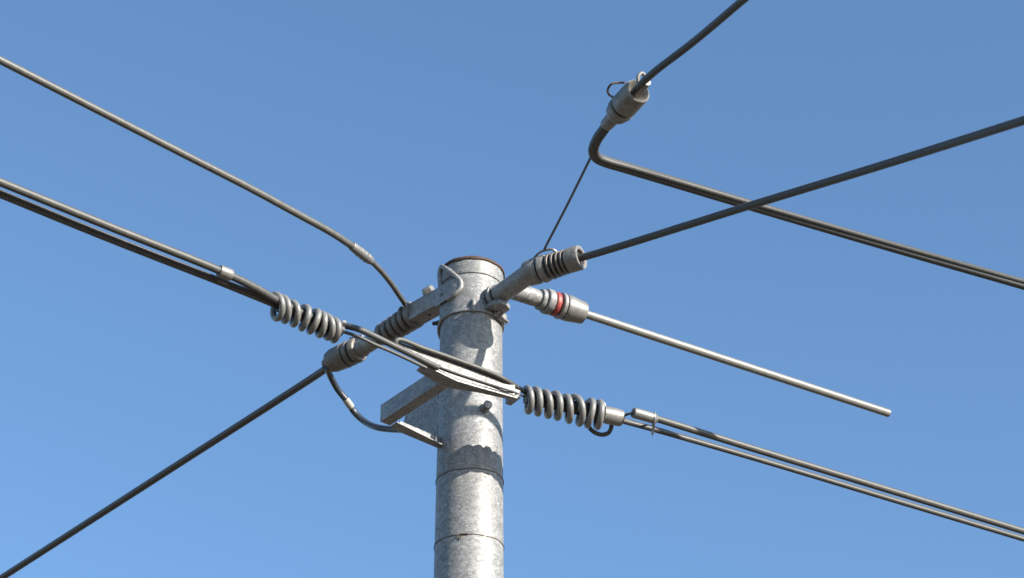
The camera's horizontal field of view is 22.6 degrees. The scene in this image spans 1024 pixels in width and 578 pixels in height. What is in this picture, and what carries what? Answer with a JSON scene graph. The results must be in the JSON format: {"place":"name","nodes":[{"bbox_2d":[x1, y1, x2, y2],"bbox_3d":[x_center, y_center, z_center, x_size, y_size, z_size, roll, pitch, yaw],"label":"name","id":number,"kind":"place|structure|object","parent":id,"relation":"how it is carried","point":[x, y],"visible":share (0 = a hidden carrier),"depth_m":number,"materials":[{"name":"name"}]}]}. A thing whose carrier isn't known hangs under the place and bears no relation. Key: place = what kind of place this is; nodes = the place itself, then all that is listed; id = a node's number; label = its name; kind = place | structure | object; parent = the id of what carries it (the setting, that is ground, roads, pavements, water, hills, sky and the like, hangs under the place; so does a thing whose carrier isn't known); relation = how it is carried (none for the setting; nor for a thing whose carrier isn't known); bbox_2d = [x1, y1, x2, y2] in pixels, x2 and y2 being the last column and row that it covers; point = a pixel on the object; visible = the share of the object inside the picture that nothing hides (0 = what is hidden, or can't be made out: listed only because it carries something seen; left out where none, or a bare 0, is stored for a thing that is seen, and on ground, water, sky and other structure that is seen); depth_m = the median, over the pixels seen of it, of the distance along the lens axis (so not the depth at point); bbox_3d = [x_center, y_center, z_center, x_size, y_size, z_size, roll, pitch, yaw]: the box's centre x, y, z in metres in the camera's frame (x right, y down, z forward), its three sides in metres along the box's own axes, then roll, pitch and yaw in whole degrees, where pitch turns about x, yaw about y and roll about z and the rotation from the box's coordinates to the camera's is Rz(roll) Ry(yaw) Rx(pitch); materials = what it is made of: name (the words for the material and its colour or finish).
{"place":"outdoors","nodes":[
{"label":"outdoors","id":0,"kind":"place"},
{"bbox_2d":[270,291,346,343],"bbox_3d":[-0.637,0.094,7.979,0.285,0.090,0.090,24,-40,-32],"label":"coil grip","id":1,"kind":"object","parent":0,"point":[326,326],"visible":1,"depth_m":7.95,"materials":[{"name":"grey metal"}]},
{"bbox_2d":[0,189,278,308],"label":"rope","id":2,"kind":"object","parent":1,"relation":"attached to","point":[110,238],"visible":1,"depth_m":7.64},
{"bbox_2d":[216,265,233,284],"bbox_3d":[-0.878,-0.038,7.788,0.053,0.037,0.090,11,-34,-16],"label":"rope clip","id":3,"kind":"object","parent":2,"relation":"attached to","point":[226,273],"visible":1,"depth_m":7.76,"materials":[{"name":"metal"}]},
{"bbox_2d":[0,178,305,313],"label":"rope","id":4,"kind":"object","parent":3,"relation":"attached to","point":[129,234],"visible":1,"depth_m":7.59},
{"bbox_2d":[0,0,1023,577],"label":"sky","id":5,"kind":"structure","parent":0,"point":[426,134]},
{"bbox_2d":[588,125,1023,289],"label":"double cable","id":6,"kind":"object","parent":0,"point":[596,156],"visible":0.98,"depth_m":8.32,"materials":[{"name":"black rubber"}]},
{"bbox_2d":[601,71,650,130],"bbox_3d":[0.340,-0.580,7.942,0.119,0.087,0.255,16,-36,-22],"label":"cable socket","id":7,"kind":"object","parent":6,"relation":"attached to","point":[624,105],"visible":1,"depth_m":7.91,"materials":[{"name":"metal"}]},
{"bbox_2d":[631,0,748,95],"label":"cable","id":8,"kind":"object","parent":7,"relation":"attached to","point":[715,23],"visible":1,"depth_m":7.64,"materials":[{"name":"black rubber"}]},
{"label":"ground","id":9,"kind":"structure","parent":0,"visible":0},
{"bbox_2d":[380,255,528,577],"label":"utility pole","id":10,"kind":"object","parent":9,"relation":"on","point":[455,420],"visible":1,"depth_m":8.53,"materials":[{"name":"metal"}]},
{"bbox_2d":[344,330,426,369],"bbox_3d":[-0.434,0.171,8.055,0.376,0.081,0.054,14,-36,-21],"label":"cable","id":11,"kind":"object","parent":10,"relation":"attached to","point":[393,352],"visible":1,"depth_m":8.05,"materials":[{"name":"grey metal"}]},
{"bbox_2d":[341,321,439,370],"bbox_3d":[-0.413,0.162,8.077,0.423,0.087,0.059,15,-36,-22],"label":"rope","id":12,"kind":"object","parent":10,"relation":"attached to","point":[397,347],"visible":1,"depth_m":8.07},
{"bbox_2d":[360,302,423,352],"bbox_3d":[-0.439,0.148,9.229,0.102,0.102,0.297,26,-41,-34],"label":"strain insulator","id":13,"kind":"object","parent":10,"relation":"attached to","point":[398,323],"visible":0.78,"depth_m":9.17,"materials":[{"name":"black rubber"}]},
{"bbox_2d":[0,56,406,305],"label":"cable","id":14,"kind":"object","parent":13,"relation":"attached to","point":[360,252],"visible":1,"depth_m":8.44,"materials":[{"name":"metal"}]},
{"bbox_2d":[321,335,369,371],"bbox_3d":[-0.610,0.242,9.370,0.208,0.097,0.096,-24,-40,32],"label":"strain insulator","id":15,"kind":"object","parent":13,"relation":"attached to","point":[350,352],"visible":0.96,"depth_m":9.33,"materials":[{"name":"ceramic"}]},
{"bbox_2d":[0,366,325,577],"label":"cable","id":16,"kind":"object","parent":15,"relation":"attached to","point":[232,429],"visible":1,"depth_m":10.06,"materials":[{"name":"black rubber"}]},
{"bbox_2d":[324,365,399,432],"bbox_3d":[-0.561,0.444,9.415,0.303,0.254,0.188,7,-34,-10],"label":"jumper cable","id":17,"kind":"object","parent":15,"relation":"hanging from","point":[349,404],"visible":0.94,"depth_m":9.46,"materials":[{"name":"grey metal"}]},
{"bbox_2d":[393,337,526,395],"bbox_3d":[-0.085,0.277,8.277,0.717,0.040,0.059,23,-40,-31],"label":"rope","id":18,"kind":"object","parent":10,"relation":"attached to","point":[396,340],"visible":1,"depth_m":8.21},
{"bbox_2d":[523,385,624,436],"bbox_3d":[0.198,0.397,8.447,0.364,0.106,0.128,17,-37,-25],"label":"coil grip","id":19,"kind":"object","parent":18,"relation":"attached to","point":[537,399],"visible":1,"depth_m":8.42,"materials":[{"name":"grey metal"}]},
{"bbox_2d":[623,418,1023,541],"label":"power line","id":20,"kind":"object","parent":19,"relation":"attached to","point":[714,446],"visible":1,"depth_m":8.86,"materials":[{"name":"grey metal"}]},
{"bbox_2d":[624,407,1023,534],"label":"cable","id":21,"kind":"object","parent":19,"relation":"attached to","point":[641,414],"visible":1,"depth_m":8.78,"materials":[{"name":"metal"}]},
{"bbox_2d":[651,412,655,435],"bbox_3d":[0.473,0.450,8.548,0.012,0.055,0.131,0,-33,0],"label":"wire clip","id":22,"kind":"object","parent":21,"relation":"attached to","point":[653,426],"visible":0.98,"depth_m":8.50,"materials":[{"name":"metal"}]},
{"bbox_2d":[440,366,524,397],"bbox_3d":[-0.098,0.285,8.251,0.418,0.048,0.055,26,-41,-34],"label":"metal bracket","id":23,"kind":"object","parent":10,"relation":"attached to","point":[477,380],"visible":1,"depth_m":8.23,"materials":[{"name":"grey metal"}]},
{"bbox_2d":[511,286,588,323],"bbox_3d":[0.114,0.041,8.967,0.315,0.096,0.096,18,-37,-25],"label":"strain insulator","id":24,"kind":"object","parent":10,"relation":"attached to","point":[562,306],"visible":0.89,"depth_m":8.95,"materials":[{"name":"grey ceramic"}]},
{"bbox_2d":[586,311,890,416],"bbox_3d":[0.827,0.274,9.326,1.373,0.031,0.031,18,-37,-26],"label":"rod","id":25,"kind":"object","parent":24,"relation":"attached to","point":[724,359],"visible":1,"depth_m":9.31,"materials":[{"name":"grey metal"}]},
{"bbox_2d":[521,245,586,285],"bbox_3d":[0.141,-0.079,8.684,0.213,0.097,0.097,-17,-37,25],"label":"strain insulator","id":26,"kind":"object","parent":10,"relation":"attached to","point":[546,268],"visible":1,"depth_m":8.66,"materials":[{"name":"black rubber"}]},
{"bbox_2d":[543,157,590,249],"bbox_3d":[0.187,-0.287,8.421,0.012,0.039,0.624,8,-34,-12],"label":"thin wire","id":27,"kind":"object","parent":26,"relation":"attached to","point":[567,203],"visible":1,"depth_m":8.43,"materials":[{"name":"black metal"}]},
{"bbox_2d":[577,116,1023,261],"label":"cable","id":28,"kind":"object","parent":26,"relation":"attached to","point":[893,161],"visible":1,"depth_m":7.88,"materials":[{"name":"black rubber"}]}
]}

